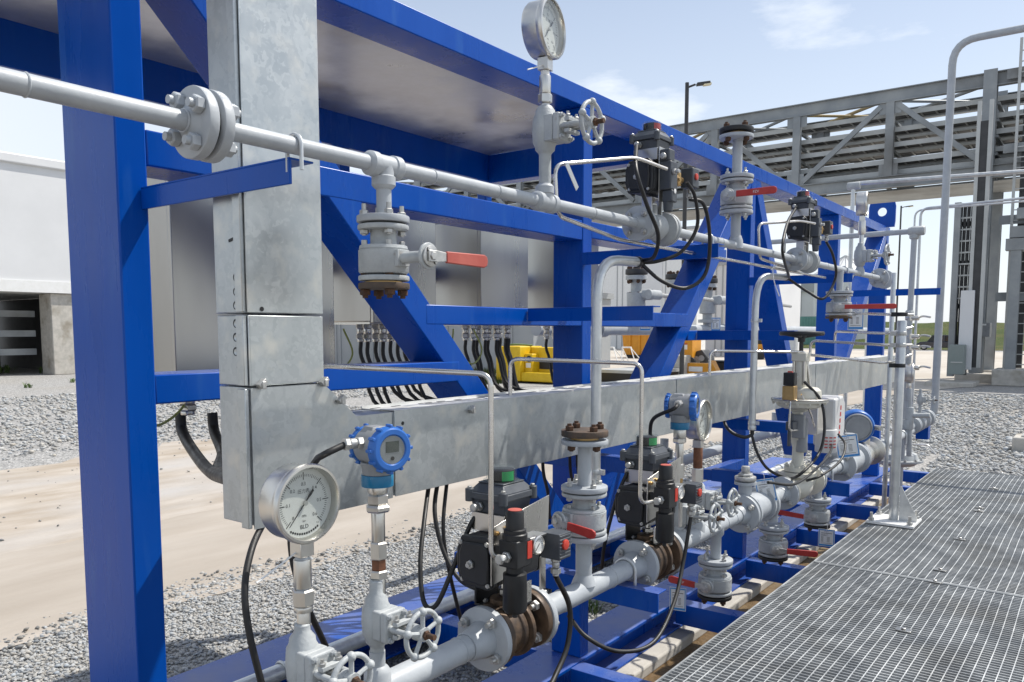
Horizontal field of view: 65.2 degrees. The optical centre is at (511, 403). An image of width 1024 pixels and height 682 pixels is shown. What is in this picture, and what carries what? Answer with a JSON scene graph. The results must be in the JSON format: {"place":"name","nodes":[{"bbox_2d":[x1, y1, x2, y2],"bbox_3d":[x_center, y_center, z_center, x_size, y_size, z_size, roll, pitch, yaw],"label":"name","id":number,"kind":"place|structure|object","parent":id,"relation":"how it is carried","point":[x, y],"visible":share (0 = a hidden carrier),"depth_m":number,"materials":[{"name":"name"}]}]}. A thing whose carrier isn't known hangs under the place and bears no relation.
{"place":"outdoors","nodes":[
{"label":"outdoors","id":0,"kind":"place"},
{"bbox_2d":[0,151,74,374],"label":"equipment building","id":1,"kind":"structure","parent":0,"point":[36,324],"depth_m":29.97,"materials":[{"name":"white paint"}]},
{"bbox_2d":[0,389,893,649],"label":"sand track","id":2,"kind":"structure","parent":0,"point":[38,585],"depth_m":5.94,"materials":[{"name":"sand"}]},
{"bbox_2d":[0,348,1023,681],"bbox_3d":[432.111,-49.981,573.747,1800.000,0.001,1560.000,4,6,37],"label":"ground","id":3,"kind":"structure","parent":0,"point":[14,382],"depth_m":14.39,"materials":[{"name":"gravel"}]},
{"bbox_2d":[0,439,223,553],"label":"dirt strip","id":4,"kind":"object","parent":3,"relation":"on","point":[182,491],"visible":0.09,"depth_m":8.01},
{"bbox_2d":[0,445,471,653],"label":"dirt clods","id":5,"kind":"object","parent":3,"relation":"on","point":[36,639],"visible":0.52,"depth_m":5.34,"materials":[{"name":"soil"}]},
{"bbox_2d":[0,0,941,681],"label":"pipe skid","id":6,"kind":"object","parent":3,"relation":"on","point":[408,84],"visible":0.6,"depth_m":2.84,"materials":[{"name":"blue paint"}]},
{"bbox_2d":[147,178,248,414],"bbox_3d":[-1.038,-0.366,2.644,0.360,0.785,0.388,4,6,37],"label":"instrument cabinet","id":7,"kind":"object","parent":6,"relation":"attached to","point":[183,289],"visible":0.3,"depth_m":2.43,"materials":[{"name":"silver metal"}]},
{"bbox_2d":[175,413,222,483],"bbox_3d":[-0.846,0.127,2.199,0.047,0.134,0.892,-3,6,-29],"label":"cable","id":8,"kind":"object","parent":7,"relation":"attached to","point":[207,468],"visible":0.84,"depth_m":2.36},
{"bbox_2d":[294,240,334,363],"bbox_3d":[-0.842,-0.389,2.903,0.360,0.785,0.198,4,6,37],"label":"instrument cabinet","id":9,"kind":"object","parent":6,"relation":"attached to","point":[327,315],"visible":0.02,"depth_m":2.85,"materials":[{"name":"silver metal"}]},
{"bbox_2d":[333,220,435,341],"bbox_3d":[-0.594,-0.556,3.504,0.360,0.570,0.378,4,6,37],"label":"instrument cabinet","id":10,"kind":"object","parent":6,"relation":"attached to","point":[352,306],"visible":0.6,"depth_m":3.40,"materials":[{"name":"silver metal"}]},
{"bbox_2d":[0,67,891,290],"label":"gas pipe","id":11,"kind":"object","parent":6,"relation":"attached to","point":[201,123],"visible":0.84,"depth_m":1.46,"materials":[{"name":"metal"}]},
{"bbox_2d":[356,202,487,298],"bbox_3d":[-0.190,-0.319,1.676,0.276,0.196,0.156,0,5,0],"label":"ball valve","id":12,"kind":"object","parent":11,"relation":"attached to","point":[385,259],"visible":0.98,"depth_m":1.66,"materials":[{"name":"grey paint"}]},
{"bbox_2d":[532,98,605,182],"bbox_3d":[0.147,-0.678,2.104,0.217,0.224,0.118,4,6,37],"label":"handwheel valve","id":13,"kind":"object","parent":11,"relation":"on","point":[551,128],"visible":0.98,"depth_m":2.10,"materials":[{"name":"grey paint"}]},
{"bbox_2d":[521,0,565,104],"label":"pressure gauge","id":14,"kind":"object","parent":13,"relation":"on","point":[543,27],"visible":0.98,"depth_m":2.11,"materials":[{"name":"silver metal"}]},
{"bbox_2d":[642,205,678,244],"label":"inline ball valve","id":15,"kind":"object","parent":11,"relation":"attached to","point":[668,225],"visible":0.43,"depth_m":2.69,"materials":[{"name":"grey paint"}]},
{"bbox_2d":[625,122,698,214],"bbox_3d":[0.494,-0.750,2.644,0.172,0.352,0.243,4,6,37],"label":"pneumatic valve actuator","id":16,"kind":"object","parent":15,"relation":"on","point":[653,141],"visible":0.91,"depth_m":2.59,"materials":[{"name":"black metal"}]},
{"bbox_2d":[633,144,659,261],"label":"cable","id":17,"kind":"object","parent":16,"relation":"attached to","point":[648,209],"visible":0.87,"depth_m":2.50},
{"bbox_2d":[644,181,699,263],"bbox_3d":[0.526,-0.602,2.676,0.214,0.266,0.084,0,5,1],"label":"cable","id":18,"kind":"object","parent":16,"relation":"attached to","point":[693,235],"visible":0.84,"depth_m":2.71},
{"bbox_2d":[642,198,711,289],"bbox_3d":[0.564,-0.542,2.727,0.292,0.308,0.075,-2,5,-19],"label":"cable","id":19,"kind":"object","parent":16,"relation":"hanging from","point":[664,282],"visible":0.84,"depth_m":2.76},
{"bbox_2d":[553,156,825,278],"bbox_3d":[0.971,-0.713,3.295,0.135,0.252,2.683,4,6,37],"label":"air tube","id":20,"kind":"object","parent":16,"relation":"attached to","point":[588,161],"visible":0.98,"depth_m":2.49,"materials":[{"name":"silver metal"}]},
{"bbox_2d":[719,139,776,237],"bbox_3d":[0.906,-0.858,3.149,0.284,0.415,0.154,30,30,80],"label":"ball valve","id":21,"kind":"object","parent":11,"relation":"on","point":[736,198],"visible":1,"depth_m":3.19,"materials":[{"name":"grey paint"}]},
{"bbox_2d":[719,120,753,145],"bbox_3d":[0.895,-1.078,3.192,0.134,0.077,0.134,4,6,37],"label":"blind flange pair","id":22,"kind":"object","parent":21,"relation":"on","point":[729,133],"visible":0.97,"depth_m":3.15,"materials":[{"name":"grey paint"}]},
{"bbox_2d":[800,246,818,272],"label":"inline ball valve","id":23,"kind":"object","parent":11,"relation":"attached to","point":[812,263],"visible":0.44,"depth_m":3.97,"materials":[{"name":"grey paint"}]},
{"bbox_2d":[786,190,832,252],"bbox_3d":[1.458,-0.865,3.922,0.172,0.352,0.243,4,6,37],"label":"pneumatic valve actuator","id":24,"kind":"object","parent":23,"relation":"on","point":[803,234],"visible":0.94,"depth_m":3.87,"materials":[{"name":"black metal"}]},
{"bbox_2d":[757,220,815,269],"bbox_3d":[1.305,-0.749,3.745,0.142,0.222,0.561,4,6,37],"label":"air tube","id":25,"kind":"object","parent":24,"relation":"attached to","point":[776,222],"visible":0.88,"depth_m":3.65,"materials":[{"name":"silver metal"}]},
{"bbox_2d":[789,241,837,299],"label":"cable","id":26,"kind":"object","parent":24,"relation":"hanging from","point":[833,283],"visible":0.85,"depth_m":4.03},
{"bbox_2d":[825,286,896,321],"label":"ball valve","id":27,"kind":"object","parent":11,"relation":"attached to","point":[839,306],"visible":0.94,"depth_m":4.44,"materials":[{"name":"grey paint"}]},
{"bbox_2d":[854,243,893,266],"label":"handwheel valve","id":28,"kind":"object","parent":11,"relation":"on","point":[862,255],"visible":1,"depth_m":4.77,"materials":[{"name":"grey paint"}]},
{"bbox_2d":[856,191,867,242],"bbox_3d":[2.102,-1.099,4.812,0.062,0.342,0.145,3,6,27],"label":"pressure gauge","id":29,"kind":"object","parent":28,"relation":"on","point":[861,205],"visible":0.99,"depth_m":4.78,"materials":[{"name":"silver metal"}]},
{"bbox_2d":[435,224,527,340],"bbox_3d":[-0.176,-0.606,4.060,0.360,0.570,0.383,4,6,37],"label":"instrument cabinet","id":30,"kind":"object","parent":6,"relation":"attached to","point":[500,279],"visible":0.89,"depth_m":3.92,"materials":[{"name":"silver metal"}]},
{"bbox_2d":[234,460,791,681],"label":"drain pipe","id":31,"kind":"object","parent":6,"relation":"on","point":[276,672],"visible":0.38,"depth_m":3.68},
{"bbox_2d":[206,0,894,529],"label":"cable duct","id":32,"kind":"object","parent":6,"relation":"attached to","point":[278,406],"visible":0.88,"depth_m":1.76,"materials":[{"name":"metal"}]},
{"bbox_2d":[207,412,221,468],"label":"cable","id":33,"kind":"object","parent":32,"relation":"attached to","point":[213,428],"visible":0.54,"depth_m":2.60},
{"bbox_2d":[241,528,264,681],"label":"cable","id":34,"kind":"object","parent":32,"relation":"hanging from","point":[246,610],"visible":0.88,"depth_m":1.61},
{"bbox_2d":[418,488,480,609],"bbox_3d":[-0.206,0.358,2.072,0.141,0.288,0.312,-3,6,-31],"label":"cable","id":35,"kind":"object","parent":32,"relation":"hanging from","point":[435,605],"visible":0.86,"depth_m":1.99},
{"bbox_2d":[441,484,461,620],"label":"cable","id":36,"kind":"object","parent":32,"relation":"hanging from","point":[445,546],"visible":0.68,"depth_m":2.24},
{"bbox_2d":[432,487,473,589],"bbox_3d":[-0.165,0.348,2.152,0.056,0.272,0.243,-3,6,-32],"label":"cable","id":37,"kind":"object","parent":32,"relation":"hanging from","point":[439,538],"visible":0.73,"depth_m":2.16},
{"bbox_2d":[528,238,598,338],"bbox_3d":[0.249,-0.657,4.624,0.360,0.570,0.368,4,6,37],"label":"instrument cabinet","id":38,"kind":"object","parent":6,"relation":"attached to","point":[540,270],"visible":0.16,"depth_m":4.47,"materials":[{"name":"silver metal"}]},
{"bbox_2d":[591,255,643,481],"bbox_3d":[0.347,-0.116,2.618,0.052,0.742,0.293,4,6,37],"label":"riser pipe","id":39,"kind":"object","parent":6,"relation":"attached to","point":[606,265],"visible":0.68,"depth_m":2.51,"materials":[{"name":"grey"}]},
{"bbox_2d":[363,429,915,681],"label":"gas pipe","id":40,"kind":"object","parent":6,"relation":"attached to","point":[482,640],"visible":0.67,"depth_m":2.31,"materials":[{"name":"metal"}]},
{"bbox_2d":[285,622,374,681],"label":"handwheel valve","id":41,"kind":"object","parent":40,"relation":"on","point":[309,657],"visible":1,"depth_m":1.45,"materials":[{"name":"grey paint"}]},
{"bbox_2d":[256,463,339,628],"bbox_3d":[-0.400,0.280,1.472,0.062,0.344,0.175,4,6,37],"label":"pressure gauge","id":42,"kind":"object","parent":41,"relation":"on","point":[299,505],"visible":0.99,"depth_m":1.47,"materials":[{"name":"silver metal"}]},
{"bbox_2d":[361,579,441,661],"bbox_3d":[-0.226,0.456,1.604,0.192,0.185,0.104,4,6,37],"label":"handwheel valve","id":43,"kind":"object","parent":40,"relation":"on","point":[384,621],"visible":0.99,"depth_m":1.60,"materials":[{"name":"grey paint"}]},
{"bbox_2d":[341,423,412,593],"bbox_3d":[-0.280,0.238,1.617,0.128,0.400,0.110,-4,7,-41],"label":"pressure transmitter","id":44,"kind":"object","parent":43,"relation":"on","point":[380,454],"visible":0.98,"depth_m":1.59,"materials":[{"name":"grey paint"}]},
{"bbox_2d":[287,442,344,646],"bbox_3d":[-0.406,0.312,1.643,0.099,0.488,0.212,-3,6,-26],"label":"cable","id":45,"kind":"object","parent":44,"relation":"attached to","point":[318,458],"visible":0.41,"depth_m":1.64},
{"bbox_2d":[483,589,552,662],"bbox_3d":[-0.007,0.557,2.015,0.152,0.161,0.181,4,6,37],"label":"bronze ball valve","id":46,"kind":"object","parent":40,"relation":"attached to","point":[531,627],"visible":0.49,"depth_m":1.98,"materials":[{"name":"brown"}]},
{"bbox_2d":[457,467,570,617],"bbox_3d":[0.000,0.342,1.950,0.248,0.369,0.263,-4,6,-35],"label":"pneumatic valve actuator","id":47,"kind":"object","parent":46,"relation":"on","point":[526,541],"visible":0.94,"depth_m":1.90,"materials":[{"name":"black plastic"}]},
{"bbox_2d":[315,363,501,558],"bbox_3d":[-0.236,0.131,1.845,0.475,0.441,0.035,1,5,13],"label":"air tube","id":48,"kind":"object","parent":47,"relation":"attached to","point":[488,378],"visible":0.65,"depth_m":1.79,"materials":[{"name":"silver metal"}]},
{"bbox_2d":[549,576,572,681],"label":"cable","id":49,"kind":"object","parent":47,"relation":"hanging from","point":[559,583],"visible":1,"depth_m":1.98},
{"bbox_2d":[551,447,607,548],"bbox_3d":[0.206,0.252,2.245,0.165,0.325,0.174,4,6,37],"label":"ball valve","id":50,"kind":"object","parent":40,"relation":"on","point":[582,517],"visible":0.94,"depth_m":2.23,"materials":[{"name":"grey paint"}]},
{"bbox_2d":[561,421,608,451],"bbox_3d":[0.205,0.093,2.257,0.133,0.077,0.133,4,6,37],"label":"blind flange pair","id":51,"kind":"object","parent":50,"relation":"on","point":[575,435],"visible":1,"depth_m":2.21,"materials":[{"name":"grey paint"}]},
{"bbox_2d":[633,532,682,581],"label":"bronze ball valve","id":52,"kind":"object","parent":40,"relation":"attached to","point":[669,555],"visible":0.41,"depth_m":2.59,"materials":[{"name":"brown"}]},
{"bbox_2d":[615,435,702,545],"bbox_3d":[0.462,0.287,2.564,0.248,0.369,0.263,-4,6,-35],"label":"pneumatic valve actuator","id":53,"kind":"object","parent":52,"relation":"on","point":[664,488],"visible":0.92,"depth_m":2.51,"materials":[{"name":"black plastic"}]},
{"bbox_2d":[508,357,653,504],"bbox_3d":[0.216,0.080,2.427,0.480,0.438,0.081,1,5,12],"label":"air tube","id":54,"kind":"object","parent":53,"relation":"attached to","point":[641,405],"visible":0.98,"depth_m":2.37,"materials":[{"name":"silver metal"}]},
{"bbox_2d":[567,517,692,653],"bbox_3d":[0.396,0.537,2.359,0.518,0.324,0.133,-4,6,-35],"label":"cable","id":55,"kind":"object","parent":53,"relation":"hanging from","point":[581,632],"visible":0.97,"depth_m":2.34,"materials":[{"name":"rubber"}]},
{"bbox_2d":[674,500,724,532],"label":"handwheel valve","id":56,"kind":"object","parent":40,"relation":"on","point":[710,517],"visible":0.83,"depth_m":2.73,"materials":[{"name":"grey paint"}]},
{"bbox_2d":[664,392,699,499],"bbox_3d":[0.577,0.155,2.747,0.110,0.390,0.128,2,6,23],"label":"pressure transmitter","id":57,"kind":"object","parent":56,"relation":"on","point":[684,412],"visible":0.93,"depth_m":2.73,"materials":[{"name":"grey paint"}]},
{"bbox_2d":[668,549,732,605],"bbox_3d":[0.734,0.670,3.062,0.233,0.196,0.138,-2,5,-17],"label":"ball valve","id":58,"kind":"object","parent":40,"relation":"attached to","point":[714,584],"visible":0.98,"depth_m":3.03,"materials":[{"name":"grey paint"}]},
{"bbox_2d":[669,587,685,611],"bbox_3d":[0.626,0.726,3.024,0.062,0.118,0.006,2,6,23],"label":"valve tag","id":59,"kind":"object","parent":58,"relation":"hanging from","point":[680,604],"visible":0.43,"depth_m":3.02,"materials":[{"name":"white"}]},
{"bbox_2d":[696,482,741,517],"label":"handwheel valve","id":60,"kind":"object","parent":40,"relation":"on","point":[710,498],"visible":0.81,"depth_m":2.85,"materials":[{"name":"grey paint"}]},
{"bbox_2d":[686,399,712,481],"bbox_3d":[0.668,0.171,2.891,0.062,0.376,0.151,3,6,33],"label":"pressure gauge","id":61,"kind":"object","parent":60,"relation":"on","point":[698,431],"visible":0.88,"depth_m":2.88,"materials":[{"name":"silver metal"}]},
{"bbox_2d":[758,519,817,565],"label":"ball valve","id":62,"kind":"object","parent":40,"relation":"attached to","point":[773,545],"visible":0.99,"depth_m":3.56,"materials":[{"name":"grey paint"}]},
{"bbox_2d":[771,331,828,503],"bbox_3d":[1.369,0.066,3.812,0.262,0.815,0.408,4,6,37],"label":"control valve","id":63,"kind":"object","parent":40,"relation":"on","point":[798,398],"visible":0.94,"depth_m":3.75,"materials":[{"name":"beige paint"}]},
{"bbox_2d":[708,350,810,385],"bbox_3d":[1.159,-0.117,3.715,0.563,0.269,0.024,-1,5,-16],"label":"air tube","id":64,"kind":"object","parent":63,"relation":"attached to","point":[753,351],"visible":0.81,"depth_m":3.69,"materials":[{"name":"silver metal"}]},
{"bbox_2d":[750,381,825,479],"bbox_3d":[1.304,0.131,3.705,0.272,0.466,0.284,-4,6,-36],"label":"cable","id":65,"kind":"object","parent":63,"relation":"attached to","point":[804,470],"visible":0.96,"depth_m":3.70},
{"bbox_2d":[778,492,831,531],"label":"ball valve","id":66,"kind":"object","parent":40,"relation":"attached to","point":[816,515],"visible":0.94,"depth_m":4.09,"materials":[{"name":"grey paint"}]},
{"bbox_2d":[818,525,834,546],"bbox_3d":[1.532,0.641,3.897,0.075,0.115,0.006,2,6,25],"label":"valve tag","id":67,"kind":"object","parent":66,"relation":"hanging from","point":[826,537],"visible":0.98,"depth_m":3.90,"materials":[{"name":"white"}]},
{"bbox_2d":[803,395,844,452],"bbox_3d":[1.643,0.110,4.195,0.125,0.289,0.400,4,6,37],"label":"valve positioner","id":68,"kind":"object","parent":40,"relation":"attached to","point":[834,407],"visible":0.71,"depth_m":4.17,"materials":[{"name":"white"}]},
{"bbox_2d":[837,430,860,458],"bbox_3d":[1.762,0.214,4.200,0.129,0.158,0.006,2,5,20],"label":"valve tag","id":69,"kind":"object","parent":68,"relation":"hanging from","point":[852,449],"visible":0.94,"depth_m":4.20,"materials":[{"name":"white"}]},
{"bbox_2d":[771,226,925,458],"bbox_3d":[2.312,-0.491,6.509,1.885,1.712,0.078,5,7,44],"label":"riser pipe","id":70,"kind":"object","parent":40,"relation":"attached to","point":[914,233],"visible":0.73,"depth_m":5.88,"materials":[{"name":"metal"}]},
{"bbox_2d":[844,409,885,464],"bbox_3d":[2.135,0.213,4.875,0.272,0.358,0.400,4,6,37],"label":"flow meter","id":71,"kind":"object","parent":40,"relation":"attached to","point":[861,425],"visible":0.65,"depth_m":4.75,"materials":[{"name":"blue metal"}]},
{"bbox_2d":[879,444,935,503],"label":"bottom valve","id":72,"kind":"object","parent":40,"relation":"attached to","point":[911,461],"visible":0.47,"depth_m":6.46,"materials":[{"name":"grey paint"}]},
{"bbox_2d":[902,363,913,444],"bbox_3d":[2.851,0.005,5.761,0.069,0.592,0.145,2,6,25],"label":"pressure gauge","id":73,"kind":"object","parent":40,"relation":"on","point":[909,372],"visible":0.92,"depth_m":5.73,"materials":[{"name":"silver metal"}]},
{"bbox_2d":[905,311,930,455],"bbox_3d":[2.886,-0.135,5.707,0.192,1.043,0.076,5,7,42],"label":"instrument riser","id":74,"kind":"object","parent":40,"relation":"attached to","point":[910,415],"visible":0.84,"depth_m":5.72,"materials":[{"name":"grey paint"}]},
{"bbox_2d":[902,409,935,439],"bbox_3d":[3.125,0.178,6.138,0.154,0.244,0.596,4,7,40],"label":"flange assembly","id":75,"kind":"object","parent":40,"relation":"attached to","point":[922,426],"visible":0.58,"depth_m":6.17,"materials":[{"name":"grey paint"}]},
{"bbox_2d":[914,24,1023,414],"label":"tall vent pipe","id":76,"kind":"object","parent":75,"relation":"on","point":[950,98],"visible":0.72,"depth_m":6.12,"materials":[{"name":"metal"}]},
{"bbox_2d":[624,412,779,484],"bbox_3d":[1.915,0.213,6.296,0.088,0.214,4.500,4,6,37],"label":"header pipe","id":77,"kind":"object","parent":6,"relation":"attached to","point":[711,451],"visible":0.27,"depth_m":5.59,"materials":[{"name":"metal"}]},
{"bbox_2d":[748,273,789,429],"bbox_3d":[1.249,-0.263,3.862,0.051,0.747,0.448,4,6,37],"label":"riser pipe","id":78,"kind":"object","parent":6,"relation":"attached to","point":[755,321],"visible":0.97,"depth_m":3.70,"materials":[{"name":"grey"}]},
{"bbox_2d":[843,169,1023,411],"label":"conduit","id":79,"kind":"object","parent":6,"relation":"attached to","point":[852,186],"visible":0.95,"depth_m":6.96,"materials":[{"name":"metal"}]},
{"bbox_2d":[912,197,1023,406],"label":"thin conduit","id":80,"kind":"object","parent":6,"relation":"attached to","point":[919,251],"visible":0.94,"depth_m":7.16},
{"bbox_2d":[496,343,552,382],"bbox_3d":[0.774,-1.338,25.904,2.317,1.202,1.250,4,6,37],"label":"yellow machine","id":81,"kind":"object","parent":3,"relation":"on","point":[530,371],"visible":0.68,"depth_m":25.62,"materials":[{"name":"paint"}]},
{"bbox_2d":[601,367,678,381],"bbox_3d":[4.302,-0.958,26.831,1.817,0.397,2.400,4,6,37],"label":"steel plate pallet","id":82,"kind":"object","parent":3,"relation":"on","point":[613,374],"visible":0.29,"depth_m":26.17,"materials":[{"name":"metal"}]},
{"bbox_2d":[679,81,711,374],"bbox_3d":[5.833,-5.387,25.515,0.825,9.456,0.220,0,5,0],"label":"lamp post","id":83,"kind":"object","parent":3,"relation":"on","point":[684,219],"visible":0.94,"depth_m":25.33,"materials":[{"name":"metal"}]},
{"bbox_2d":[531,324,888,458],"bbox_3d":[3.342,-0.077,9.651,0.120,1.724,10.600,4,6,37],"label":"manifold pipe","id":84,"kind":"object","parent":3,"relation":"on","point":[539,331],"visible":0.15,"depth_m":6.56,"materials":[{"name":"metal"}]},
{"bbox_2d":[625,266,668,305],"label":"manifold valve","id":85,"kind":"object","parent":84,"relation":"on","point":[636,278],"visible":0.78,"depth_m":6.38,"materials":[{"name":"grey paint"}]},
{"bbox_2d":[698,275,725,325],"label":"manifold valve","id":86,"kind":"object","parent":84,"relation":"on","point":[707,310],"visible":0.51,"depth_m":7.52,"materials":[{"name":"grey paint"}]},
{"bbox_2d":[616,478,905,678],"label":"foundation kerb","id":87,"kind":"structure","parent":3,"relation":"on","point":[643,665],"depth_m":4.27,"materials":[{"name":"concrete"}]},
{"bbox_2d":[644,498,888,681],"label":"mud","id":88,"kind":"structure","parent":3,"relation":"on","point":[671,663],"depth_m":4.34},
{"bbox_2d":[881,273,895,508],"bbox_3d":[2.442,0.122,5.201,0.030,1.924,0.030,4,6,37],"label":"support pole","id":89,"kind":"object","parent":88,"relation":"on","point":[888,398],"visible":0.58,"depth_m":5.18,"materials":[{"name":"metal"}]},
{"bbox_2d":[800,283,813,316],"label":"gabled shed","id":90,"kind":"structure","parent":3,"relation":"on","point":[807,305],"depth_m":106.10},
{"bbox_2d":[813,255,867,339],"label":"storage tank","id":91,"kind":"object","parent":3,"relation":"on","point":[844,260],"visible":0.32,"depth_m":92.92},
{"bbox_2d":[991,207,1023,386],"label":"pipe support","id":92,"kind":"object","parent":3,"relation":"on","point":[1009,374],"visible":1,"depth_m":24.27,"materials":[{"name":"metal"}]},
{"bbox_2d":[0,0,1023,322],"label":"sky","id":93,"kind":"structure","parent":0,"point":[639,55],"materials":[{"name":"blue"}]},
{"bbox_2d":[622,335,649,357],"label":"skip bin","id":94,"kind":"object","parent":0,"point":[636,343],"visible":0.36,"depth_m":49.12,"materials":[{"name":"metal"}]},
{"bbox_2d":[486,349,1023,390],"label":"concrete road","id":95,"kind":"structure","parent":0,"point":[923,374],"depth_m":42.31,"materials":[{"name":"concrete"}]},
{"bbox_2d":[334,293,613,370],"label":"plant shed","id":96,"kind":"structure","parent":95,"relation":"on","point":[522,335],"depth_m":35.63,"materials":[{"name":"metal"}]},
{"bbox_2d":[598,225,726,349],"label":"warehouse","id":97,"kind":"structure","parent":95,"relation":"on","point":[617,285],"depth_m":74.81,"materials":[{"name":"white paint"}]},
{"bbox_2d":[640,262,662,312],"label":"door","id":98,"kind":"structure","parent":97,"relation":"in","point":[651,283],"depth_m":73.18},
{"bbox_2d":[371,66,1023,382],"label":"pipe bridge","id":99,"kind":"structure","parent":95,"relation":"on","point":[900,142],"depth_m":28.10,"materials":[{"name":"metal"}]},
{"bbox_2d":[1002,37,1023,367],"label":"access ladder","id":100,"kind":"object","parent":99,"relation":"attached to","point":[1019,354],"visible":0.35,"depth_m":24.95,"materials":[{"name":"metal"}]},
{"bbox_2d":[687,360,719,373],"bbox_3d":[6.600,-1.143,27.371,1.358,0.671,0.508,4,6,37],"label":"fork attachment","id":101,"kind":"object","parent":95,"relation":"on","point":[696,367],"visible":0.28,"depth_m":27.20,"materials":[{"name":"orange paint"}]},
{"bbox_2d":[705,261,800,355],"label":"site office","id":102,"kind":"structure","parent":95,"relation":"on","point":[790,294],"depth_m":53.96,"materials":[{"name":"metal"}]},
{"bbox_2d":[924,344,979,387],"bbox_3d":[13.430,-1.164,24.360,1.283,1.251,1.500,4,6,37],"label":"junction box","id":103,"kind":"object","parent":95,"relation":"on","point":[957,360],"visible":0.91,"depth_m":24.07,"materials":[{"name":"metal"}]},
{"bbox_2d":[946,99,993,375],"bbox_3d":[13.981,-4.930,24.421,0.924,8.242,0.700,4,6,37],"label":"cable riser","id":104,"kind":"object","parent":95,"relation":"on","point":[967,304],"visible":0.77,"depth_m":24.28,"materials":[{"name":"metal"}]},
{"bbox_2d":[803,322,1023,350],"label":"grass bank","id":105,"kind":"structure","parent":0,"point":[926,328],"depth_m":94.16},
{"bbox_3d":[2.198,0.770,2.392,2.460,0.097,0.060,4,6,37],"label":"grating support","id":106,"kind":"object","parent":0,"visible":0},
{"bbox_2d":[655,561,1023,681],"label":"walkway grating","id":107,"kind":"object","parent":106,"relation":"on","point":[813,621],"visible":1,"depth_m":2.38,"materials":[{"name":"metal"}]},
{"bbox_2d":[814,468,1023,595],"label":"walkway grating","id":108,"kind":"object","parent":106,"relation":"on","point":[987,554],"visible":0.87,"depth_m":3.50,"materials":[{"name":"metal"}]},
{"bbox_2d":[866,312,921,528],"bbox_3d":[1.807,0.070,3.741,0.205,0.987,0.200,4,6,37],"label":"walkway pole","id":109,"kind":"object","parent":108,"relation":"on","point":[908,517],"visible":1,"depth_m":3.73,"materials":[{"name":"metal"}]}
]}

